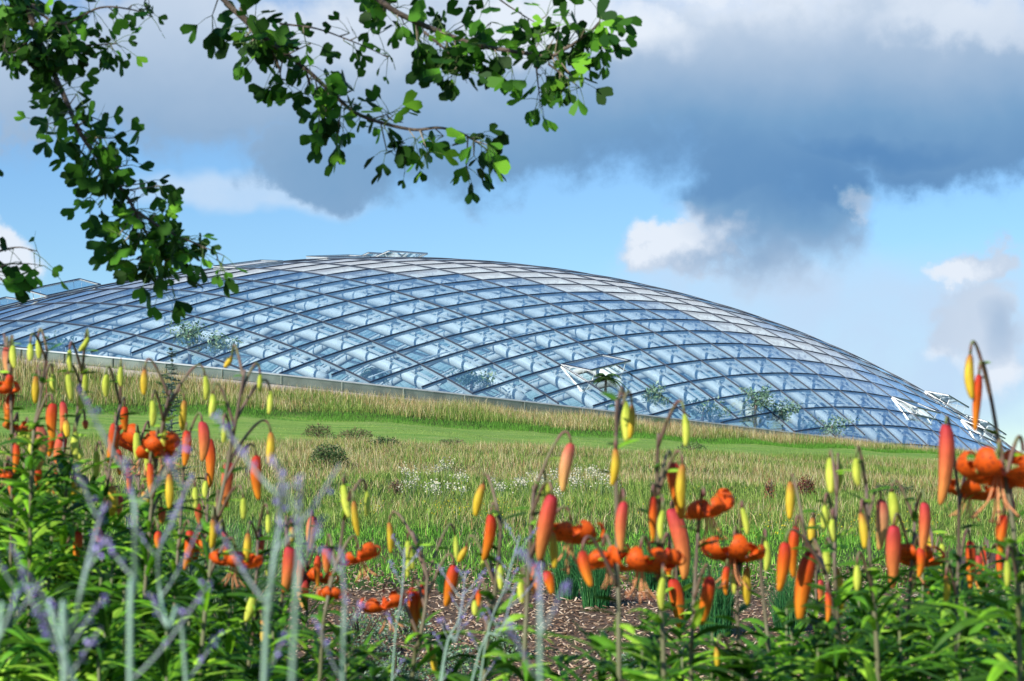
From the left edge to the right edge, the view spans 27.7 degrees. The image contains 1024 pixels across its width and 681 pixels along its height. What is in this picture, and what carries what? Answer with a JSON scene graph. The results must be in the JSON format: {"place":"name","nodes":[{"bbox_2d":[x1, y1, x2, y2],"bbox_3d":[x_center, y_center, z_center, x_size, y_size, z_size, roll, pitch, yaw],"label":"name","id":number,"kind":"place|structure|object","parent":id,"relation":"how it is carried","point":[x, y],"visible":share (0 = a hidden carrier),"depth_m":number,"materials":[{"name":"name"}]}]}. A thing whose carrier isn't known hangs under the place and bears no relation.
{"place":"outdoors","nodes":[
{"label":"outdoors","id":0,"kind":"place"},
{"bbox_2d":[6,413,1005,461],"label":"mown path","id":1,"kind":"structure","parent":0,"point":[668,444],"depth_m":82.15,"materials":[{"name":"green plant"}]},
{"bbox_2d":[0,363,1023,680],"bbox_3d":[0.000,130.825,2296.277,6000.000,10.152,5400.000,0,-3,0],"label":"ground","id":2,"kind":"structure","parent":0,"point":[344,425],"depth_m":34.18,"materials":[{"name":"soil"}]},
{"bbox_2d":[0,564,43,640],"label":"russian sage","id":3,"kind":"object","parent":2,"relation":"on","point":[14,600],"visible":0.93,"depth_m":1.13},
{"bbox_2d":[0,607,57,680],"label":"lily shoot","id":4,"kind":"object","parent":2,"relation":"on","point":[22,642],"visible":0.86,"depth_m":2.69,"materials":[{"name":"green plant"}]},
{"bbox_2d":[0,333,77,661],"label":"tiger lily","id":5,"kind":"object","parent":2,"relation":"on","point":[9,358],"visible":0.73,"depth_m":3.27,"materials":[{"name":"green plant"}]},
{"bbox_2d":[0,572,82,680],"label":"lily shoot","id":6,"kind":"object","parent":2,"relation":"on","point":[6,586],"visible":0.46,"depth_m":2.85,"materials":[{"name":"green plant"}]},
{"bbox_2d":[0,478,86,655],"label":"lily shoot","id":7,"kind":"object","parent":2,"relation":"on","point":[43,507],"visible":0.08,"depth_m":3.63,"materials":[{"name":"green plant"}]},
{"bbox_2d":[0,582,95,680],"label":"lily shoot","id":8,"kind":"object","parent":2,"relation":"on","point":[60,587],"visible":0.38,"depth_m":2.86,"materials":[{"name":"green plant"}]},
{"bbox_2d":[0,328,105,672],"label":"tiger lily","id":9,"kind":"object","parent":2,"relation":"on","point":[37,451],"visible":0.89,"depth_m":3.18,"materials":[{"name":"green plant"}]},
{"bbox_2d":[2,532,105,674],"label":"lily shoot","id":10,"kind":"object","parent":2,"relation":"on","point":[41,543],"visible":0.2,"depth_m":3.26,"materials":[{"name":"green plant"}]},
{"bbox_2d":[9,540,107,680],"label":"russian sage","id":11,"kind":"object","parent":2,"relation":"on","point":[62,648],"visible":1,"depth_m":1.09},
{"bbox_2d":[34,395,96,604],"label":"tiger lily","id":12,"kind":"object","parent":2,"relation":"on","point":[64,429],"visible":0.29,"depth_m":4.08,"materials":[{"name":"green plant"}]},
{"bbox_2d":[0,328,131,670],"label":"tiger lily","id":13,"kind":"object","parent":2,"relation":"on","point":[64,467],"visible":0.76,"depth_m":3.29,"materials":[{"name":"green plant"}]},
{"bbox_2d":[23,466,109,680],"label":"russian sage","id":14,"kind":"object","parent":2,"relation":"on","point":[64,618],"visible":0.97,"depth_m":1.15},
{"bbox_2d":[5,623,141,680],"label":"lily shoot","id":15,"kind":"object","parent":2,"relation":"on","point":[82,644],"visible":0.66,"depth_m":2.72,"materials":[{"name":"green plant"}]},
{"bbox_2d":[0,605,150,680],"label":"lily shoot","id":16,"kind":"object","parent":2,"relation":"on","point":[43,653],"visible":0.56,"depth_m":2.69,"materials":[{"name":"green plant"}]},
{"bbox_2d":[14,567,161,677],"bbox_3d":[-0.601,1.054,3.018,0.284,1.443,0.289,-1,-2,30],"label":"lily shoot","id":17,"kind":"object","parent":2,"relation":"on","point":[104,577],"visible":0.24,"depth_m":3.04,"materials":[{"name":"green plant"}]},
{"bbox_2d":[41,637,138,680],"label":"lily shoot","id":18,"kind":"object","parent":2,"relation":"on","point":[104,667],"visible":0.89,"depth_m":2.69,"materials":[{"name":"green plant"}]},
{"bbox_2d":[32,360,151,648],"bbox_3d":[-0.697,0.922,3.354,0.244,1.782,0.248,0,-3,0],"label":"tiger lily","id":19,"kind":"object","parent":2,"relation":"on","point":[114,502],"visible":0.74,"depth_m":3.39,"materials":[{"name":"green plant"}]},
{"bbox_2d":[27,547,158,674],"bbox_3d":[-0.632,1.046,3.150,0.282,1.472,0.280,1,-3,-14],"label":"lily shoot","id":20,"kind":"object","parent":2,"relation":"on","point":[111,565],"visible":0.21,"depth_m":3.19,"materials":[{"name":"green plant"}]},
{"bbox_2d":[35,532,158,658],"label":"lily shoot","id":21,"kind":"object","parent":2,"relation":"on","point":[96,562],"visible":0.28,"depth_m":3.23,"materials":[{"name":"green plant"}]},
{"bbox_2d":[23,577,180,677],"bbox_3d":[-0.567,1.059,3.014,0.292,1.431,0.281,-1,-1,28],"label":"lily shoot","id":22,"kind":"object","parent":2,"relation":"on","point":[138,612],"visible":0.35,"depth_m":3.03,"materials":[{"name":"green plant"}]},
{"bbox_2d":[37,478,169,628],"bbox_3d":[-0.760,1.029,3.741,0.323,1.573,0.303,1,-3,-4],"label":"lily shoot","id":23,"kind":"object","parent":2,"relation":"on","point":[117,517],"visible":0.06,"depth_m":3.79,"materials":[{"name":"green plant"}]},
{"bbox_2d":[57,598,159,679],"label":"lily shoot","id":24,"kind":"object","parent":2,"relation":"on","point":[105,620],"visible":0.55,"depth_m":2.78,"materials":[{"name":"green plant"}]},
{"bbox_2d":[37,592,190,680],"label":"lily shoot","id":25,"kind":"object","parent":2,"relation":"on","point":[117,609],"visible":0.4,"depth_m":2.81,"materials":[{"name":"green plant"}]},
{"bbox_2d":[64,358,216,680],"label":"tiger lily","id":26,"kind":"object","parent":2,"relation":"on","point":[159,445],"visible":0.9,"depth_m":3.08,"materials":[{"name":"green plant"}]},
{"bbox_2d":[78,386,211,680],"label":"russian sage","id":27,"kind":"object","parent":2,"relation":"on","point":[132,588],"visible":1,"depth_m":1.09,"materials":[{"name":"plant"}]},
{"bbox_2d":[113,421,185,623],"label":"tiger lily","id":28,"kind":"object","parent":2,"relation":"on","point":[129,440],"visible":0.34,"depth_m":4.08,"materials":[{"name":"orange plant"}]},
{"bbox_2d":[107,640,218,680],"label":"lily shoot","id":29,"kind":"object","parent":2,"relation":"on","point":[165,663],"visible":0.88,"depth_m":2.62,"materials":[{"name":"green plant"}]},
{"bbox_2d":[134,347,199,491],"bbox_3d":[-5.862,1.477,35.925,0.985,2.752,1.245,-2,-4,34],"label":"conifer sapling","id":30,"kind":"object","parent":2,"relation":"on","point":[171,388],"visible":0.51,"depth_m":35.98,"materials":[{"name":"green plant"}]},
{"bbox_2d":[114,411,229,670],"bbox_3d":[-0.537,0.959,3.235,0.226,1.696,0.236,0,-3,0],"label":"tiger lily","id":31,"kind":"object","parent":2,"relation":"on","point":[204,434],"visible":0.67,"depth_m":3.27,"materials":[{"name":"green plant"}]},
{"bbox_2d":[111,619,234,680],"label":"lily shoot","id":32,"kind":"object","parent":2,"relation":"on","point":[169,632],"visible":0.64,"depth_m":2.74,"materials":[{"name":"green plant"}]},
{"bbox_2d":[126,455,223,680],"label":"russian sage","id":33,"kind":"object","parent":2,"relation":"on","point":[176,607],"visible":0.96,"depth_m":1.29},
{"bbox_2d":[166,317,209,363],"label":"indoor tree","id":34,"kind":"object","parent":2,"relation":"on","point":[188,337],"visible":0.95,"depth_m":96.10,"materials":[{"name":"green plant"}]},
{"bbox_2d":[140,583,252,680],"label":"lily shoot","id":35,"kind":"object","parent":2,"relation":"on","point":[176,592],"visible":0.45,"depth_m":2.98,"materials":[{"name":"green plant"}]},
{"bbox_2d":[161,608,250,680],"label":"lily shoot","id":36,"kind":"object","parent":2,"relation":"on","point":[213,655],"visible":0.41,"depth_m":2.95,"materials":[{"name":"green plant"}]},
{"bbox_2d":[158,439,257,680],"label":"tiger lily","id":37,"kind":"object","parent":2,"relation":"on","point":[210,468],"visible":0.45,"depth_m":3.97,"materials":[{"name":"green plant"}]},
{"bbox_2d":[149,344,288,680],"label":"tiger lily","id":38,"kind":"object","parent":2,"relation":"on","point":[223,500],"visible":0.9,"depth_m":2.90,"materials":[{"name":"green plant"}]},
{"bbox_2d":[157,575,286,680],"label":"lily shoot","id":39,"kind":"object","parent":2,"relation":"on","point":[229,642],"visible":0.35,"depth_m":3.19,"materials":[{"name":"green plant"}]},
{"bbox_2d":[202,330,242,367],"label":"indoor tree","id":40,"kind":"object","parent":2,"relation":"on","point":[218,345],"visible":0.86,"depth_m":95.78,"materials":[{"name":"green plant"}]},
{"bbox_2d":[131,505,354,680],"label":"grass tussock","id":41,"kind":"object","parent":2,"relation":"on","point":[261,585],"depth_m":14.76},
{"bbox_2d":[177,503,316,677],"bbox_3d":[-0.412,1.024,3.135,0.244,1.555,0.248,0,-3,0],"label":"tiger lily","id":42,"kind":"object","parent":2,"relation":"on","point":[249,606],"visible":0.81,"depth_m":3.15,"materials":[{"name":"green plant"}]},
{"bbox_2d":[219,644,312,680],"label":"lily shoot","id":43,"kind":"object","parent":2,"relation":"on","point":[283,675],"visible":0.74,"depth_m":2.97,"materials":[{"name":"green plant"}]},
{"bbox_2d":[211,411,339,680],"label":"russian sage","id":44,"kind":"object","parent":2,"relation":"on","point":[267,600],"visible":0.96,"depth_m":1.11,"materials":[{"name":"plant"}]},
{"bbox_2d":[216,515,334,674],"bbox_3d":[-0.371,1.035,3.153,0.222,1.535,0.223,3,-5,-43],"label":"tiger lily","id":45,"kind":"object","parent":2,"relation":"on","point":[289,562],"visible":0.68,"depth_m":3.17,"materials":[{"name":"orange plant"}]},
{"bbox_2d":[211,611,346,680],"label":"lily shoot","id":46,"kind":"object","parent":2,"relation":"on","point":[276,630],"visible":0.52,"depth_m":3.04,"materials":[{"name":"green plant"}]},
{"bbox_2d":[268,455,327,680],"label":"russian sage","id":47,"kind":"object","parent":2,"relation":"on","point":[299,564],"visible":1,"depth_m":0.90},
{"bbox_2d":[263,510,351,680],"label":"tiger lily","id":48,"kind":"object","parent":2,"relation":"on","point":[309,575],"visible":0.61,"depth_m":3.87,"materials":[{"name":"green plant"}]},
{"bbox_2d":[0,0,641,323],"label":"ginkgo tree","id":49,"kind":"object","parent":2,"relation":"on","point":[265,47],"visible":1,"depth_m":4.53,"materials":[{"name":"green plant"}]},
{"bbox_2d":[260,474,385,680],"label":"tiger lily","id":50,"kind":"object","parent":2,"relation":"on","point":[366,552],"visible":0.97,"depth_m":2.88,"materials":[{"name":"green plant"}]},
{"bbox_2d":[308,442,349,466],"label":"weed clump","id":51,"kind":"object","parent":2,"relation":"on","point":[322,454],"visible":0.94,"depth_m":50.98,"materials":[{"name":"green plant"}]},
{"bbox_2d":[313,545,367,680],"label":"russian sage","id":52,"kind":"object","parent":2,"relation":"on","point":[344,629],"visible":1,"depth_m":1.24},
{"bbox_2d":[317,619,391,680],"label":"lily shoot","id":53,"kind":"object","parent":2,"relation":"on","point":[337,633],"visible":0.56,"depth_m":3.19,"materials":[{"name":"green plant"}]},
{"bbox_2d":[300,649,414,680],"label":"lily shoot","id":54,"kind":"object","parent":2,"relation":"on","point":[360,670],"visible":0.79,"depth_m":2.96,"materials":[{"name":"green plant"}]},
{"bbox_2d":[328,607,395,655],"bbox_3d":[-1.231,2.349,16.692,0.599,0.413,0.579,2,-4,-32],"label":"leafy mound","id":55,"kind":"object","parent":2,"relation":"on","point":[363,635],"visible":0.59,"depth_m":16.62,"materials":[{"name":"green plant"}]},
{"bbox_2d":[349,654,405,680],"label":"lily shoot","id":56,"kind":"object","parent":2,"relation":"on","point":[374,671],"visible":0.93,"depth_m":2.97,"materials":[{"name":"green plant"}]},
{"bbox_2d":[362,649,427,680],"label":"leafy mound","id":57,"kind":"object","parent":2,"relation":"on","point":[401,667],"visible":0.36,"depth_m":14.10,"materials":[{"name":"green plant"}]},
{"bbox_2d":[383,534,421,680],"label":"russian sage","id":58,"kind":"object","parent":2,"relation":"on","point":[399,610],"visible":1,"depth_m":2.59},
{"bbox_2d":[378,606,434,640],"bbox_3d":[-0.899,2.387,17.699,0.528,0.371,0.514,0,-3,0],"label":"leafy mound","id":59,"kind":"object","parent":2,"relation":"on","point":[407,630],"visible":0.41,"depth_m":17.65,"materials":[{"name":"green plant"}]},
{"bbox_2d":[358,511,477,680],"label":"tiger lily","id":60,"kind":"object","parent":2,"relation":"on","point":[417,606],"visible":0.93,"depth_m":2.98,"materials":[{"name":"green plant"}]},
{"bbox_2d":[401,624,480,680],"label":"lily shoot","id":61,"kind":"object","parent":2,"relation":"on","point":[439,654],"visible":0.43,"depth_m":3.09,"materials":[{"name":"green plant"}]},
{"bbox_2d":[420,637,481,680],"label":"leafy mound","id":62,"kind":"object","parent":2,"relation":"on","point":[463,667],"visible":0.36,"depth_m":14.86,"materials":[{"name":"green plant"}]},
{"bbox_2d":[433,565,482,680],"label":"russian sage","id":63,"kind":"object","parent":2,"relation":"on","point":[458,632],"visible":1,"depth_m":2.21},
{"bbox_2d":[447,366,496,391],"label":"indoor tree","id":64,"kind":"object","parent":2,"relation":"on","point":[471,382],"visible":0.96,"depth_m":98.62,"materials":[{"name":"green plant"}]},
{"bbox_2d":[402,472,553,680],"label":"tiger lily","id":65,"kind":"object","parent":2,"relation":"on","point":[489,537],"visible":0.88,"depth_m":2.79,"materials":[{"name":"green plant"}]},
{"bbox_2d":[0,250,1016,451],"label":"glasshouse","id":66,"kind":"structure","parent":2,"relation":"on","point":[598,303],"depth_m":110.44,"materials":[{"name":"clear glass"}]},
{"bbox_2d":[479,520,538,680],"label":"russian sage","id":67,"kind":"object","parent":2,"relation":"on","point":[499,600],"visible":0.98,"depth_m":2.49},
{"bbox_2d":[0,351,1019,457],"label":"bank grass","id":68,"kind":"structure","parent":2,"relation":"on","point":[480,412],"depth_m":90.56,"materials":[{"name":"plant"}]},
{"bbox_2d":[0,431,1023,588],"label":"meadow grass","id":69,"kind":"structure","parent":2,"relation":"on","point":[765,506],"depth_m":40.87,"materials":[{"name":"plant"}]},
{"bbox_2d":[454,430,604,680],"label":"tiger lily","id":70,"kind":"object","parent":2,"relation":"on","point":[550,532],"visible":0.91,"depth_m":2.57,"materials":[{"name":"orange plant"}]},
{"bbox_2d":[42,561,1021,680],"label":"bark mulch","id":71,"kind":"object","parent":2,"relation":"on","point":[388,589],"visible":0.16,"depth_m":19.46,"materials":[{"name":"wood"}]},
{"bbox_2d":[505,548,569,680],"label":"russian sage","id":72,"kind":"object","parent":2,"relation":"on","point":[541,628],"visible":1,"depth_m":1.09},
{"bbox_2d":[541,542,592,599],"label":"grass tuft","id":73,"kind":"object","parent":2,"relation":"on","point":[561,577],"visible":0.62,"depth_m":20.89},
{"bbox_2d":[521,621,658,680],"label":"lily shoot","id":74,"kind":"object","parent":2,"relation":"on","point":[601,673],"visible":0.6,"depth_m":2.77,"materials":[{"name":"green plant"}]},
{"bbox_2d":[565,538,625,608],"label":"grass tuft","id":75,"kind":"object","parent":2,"relation":"on","point":[598,579],"visible":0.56,"depth_m":20.10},
{"bbox_2d":[543,386,678,680],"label":"tiger lily","id":76,"kind":"object","parent":2,"relation":"on","point":[597,558],"visible":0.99,"depth_m":2.38,"materials":[{"name":"green plant"}]},
{"bbox_2d":[579,612,705,679],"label":"lily shoot","id":77,"kind":"object","parent":2,"relation":"on","point":[651,666],"visible":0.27,"depth_m":3.04,"materials":[{"name":"green plant"}]},
{"bbox_2d":[623,500,726,680],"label":"tiger lily","id":78,"kind":"object","parent":2,"relation":"on","point":[681,543],"visible":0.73,"depth_m":3.56,"materials":[{"name":"orange plant"}]},
{"bbox_2d":[600,400,751,680],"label":"tiger lily","id":79,"kind":"object","parent":2,"relation":"on","point":[660,562],"visible":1,"depth_m":2.43,"materials":[{"name":"green plant"}]},
{"bbox_2d":[602,486,751,680],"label":"tiger lily","id":80,"kind":"object","parent":2,"relation":"on","point":[700,508],"visible":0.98,"depth_m":2.58,"materials":[{"name":"green plant"}]},
{"bbox_2d":[683,559,758,637],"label":"grass tuft","id":81,"kind":"object","parent":2,"relation":"on","point":[722,604],"visible":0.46,"depth_m":17.89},
{"bbox_2d":[669,499,803,680],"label":"tiger lily","id":82,"kind":"object","parent":2,"relation":"on","point":[734,554],"visible":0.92,"depth_m":2.75,"materials":[{"name":"orange plant"}]},
{"bbox_2d":[701,649,784,680],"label":"lily shoot","id":83,"kind":"object","parent":2,"relation":"on","point":[762,665],"visible":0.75,"depth_m":2.70,"materials":[{"name":"green plant"}]},
{"bbox_2d":[735,384,775,427],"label":"indoor tree","id":84,"kind":"object","parent":2,"relation":"on","point":[757,401],"visible":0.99,"depth_m":108.27,"materials":[{"name":"green plant"}]},
{"bbox_2d":[718,643,793,680],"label":"lily shoot","id":85,"kind":"object","parent":2,"relation":"on","point":[739,670],"visible":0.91,"depth_m":2.70,"materials":[{"name":"green plant"}]},
{"bbox_2d":[731,528,822,680],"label":"tiger lily","id":86,"kind":"object","parent":2,"relation":"on","point":[768,645],"visible":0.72,"depth_m":2.98,"materials":[{"name":"green plant"}]},
{"bbox_2d":[742,598,812,680],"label":"lily shoot","id":87,"kind":"object","parent":2,"relation":"on","point":[781,614],"visible":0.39,"depth_m":3.18,"materials":[{"name":"green plant"}]},
{"bbox_2d":[752,569,821,634],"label":"grass tuft","id":88,"kind":"object","parent":2,"relation":"on","point":[781,599],"visible":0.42,"depth_m":18.13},
{"bbox_2d":[751,611,833,680],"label":"lily shoot","id":89,"kind":"object","parent":2,"relation":"on","point":[799,628],"visible":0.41,"depth_m":3.05,"materials":[{"name":"green plant"}]},
{"bbox_2d":[778,509,846,675],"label":"tiger lily","id":90,"kind":"object","parent":2,"relation":"on","point":[818,594],"visible":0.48,"depth_m":3.69,"materials":[{"name":"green plant"}]},
{"bbox_2d":[767,626,865,680],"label":"lily shoot","id":91,"kind":"object","parent":2,"relation":"on","point":[820,668],"visible":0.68,"depth_m":2.67,"materials":[{"name":"green plant"}]},
{"bbox_2d":[765,449,910,680],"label":"tiger lily","id":92,"kind":"object","parent":2,"relation":"on","point":[834,476],"visible":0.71,"depth_m":2.74,"materials":[{"name":"green plant"}]},
{"bbox_2d":[777,473,928,680],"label":"tiger lily","id":93,"kind":"object","parent":2,"relation":"on","point":[811,557],"visible":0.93,"depth_m":2.59,"materials":[{"name":"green plant"}]},
{"bbox_2d":[811,637,897,680],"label":"lily shoot","id":94,"kind":"object","parent":2,"relation":"on","point":[842,664],"visible":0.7,"depth_m":2.58,"materials":[{"name":"green plant"}]},
{"bbox_2d":[820,609,918,680],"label":"lily shoot","id":95,"kind":"object","parent":2,"relation":"on","point":[867,643],"visible":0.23,"depth_m":2.75,"materials":[{"name":"green plant"}]},
{"bbox_2d":[806,445,973,680],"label":"tiger lily","id":96,"kind":"object","parent":2,"relation":"on","point":[873,636],"visible":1,"depth_m":2.48,"materials":[{"name":"green plant"}]},
{"bbox_2d":[850,479,969,680],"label":"tiger lily","id":97,"kind":"object","parent":2,"relation":"on","point":[907,553],"visible":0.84,"depth_m":2.85,"materials":[{"name":"green plant"}]},
{"bbox_2d":[862,623,963,680],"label":"lily shoot","id":98,"kind":"object","parent":2,"relation":"on","point":[921,637],"visible":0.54,"depth_m":2.72,"materials":[{"name":"green plant"}]},
{"bbox_2d":[855,558,981,678],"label":"lily shoot","id":99,"kind":"object","parent":2,"relation":"on","point":[923,575],"visible":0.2,"depth_m":3.32,"materials":[{"name":"green plant"}]},
{"bbox_2d":[882,415,1015,680],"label":"tiger lily","id":100,"kind":"object","parent":2,"relation":"on","point":[969,490],"visible":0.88,"depth_m":2.68,"materials":[{"name":"green plant"}]},
{"bbox_2d":[883,613,1023,680],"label":"lily shoot","id":101,"kind":"object","parent":2,"relation":"on","point":[956,675],"visible":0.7,"depth_m":2.58,"materials":[{"name":"green plant"}]},
{"bbox_2d":[896,540,1012,670],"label":"lily shoot","id":102,"kind":"object","parent":2,"relation":"on","point":[937,576],"visible":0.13,"depth_m":3.31,"materials":[{"name":"green plant"}]},
{"bbox_2d":[897,586,1013,676],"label":"lily shoot","id":103,"kind":"object","parent":2,"relation":"on","point":[969,605],"visible":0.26,"depth_m":2.85,"materials":[{"name":"green plant"}]},
{"bbox_2d":[936,535,1007,658],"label":"tiger lily","id":104,"kind":"object","parent":2,"relation":"on","point":[983,558],"visible":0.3,"depth_m":3.55,"materials":[{"name":"green plant"}]},
{"bbox_2d":[927,584,1022,678],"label":"lily shoot","id":105,"kind":"object","parent":2,"relation":"on","point":[986,632],"visible":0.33,"depth_m":2.83,"materials":[{"name":"green plant"}]},
{"bbox_2d":[927,340,1023,680],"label":"tiger lily","id":106,"kind":"object","parent":2,"relation":"on","point":[993,471],"visible":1,"depth_m":2.28,"materials":[{"name":"green plant"}]},
{"bbox_2d":[0,0,1023,453],"label":"sky","id":107,"kind":"structure","parent":0,"point":[848,175],"materials":[{"name":"blue"}]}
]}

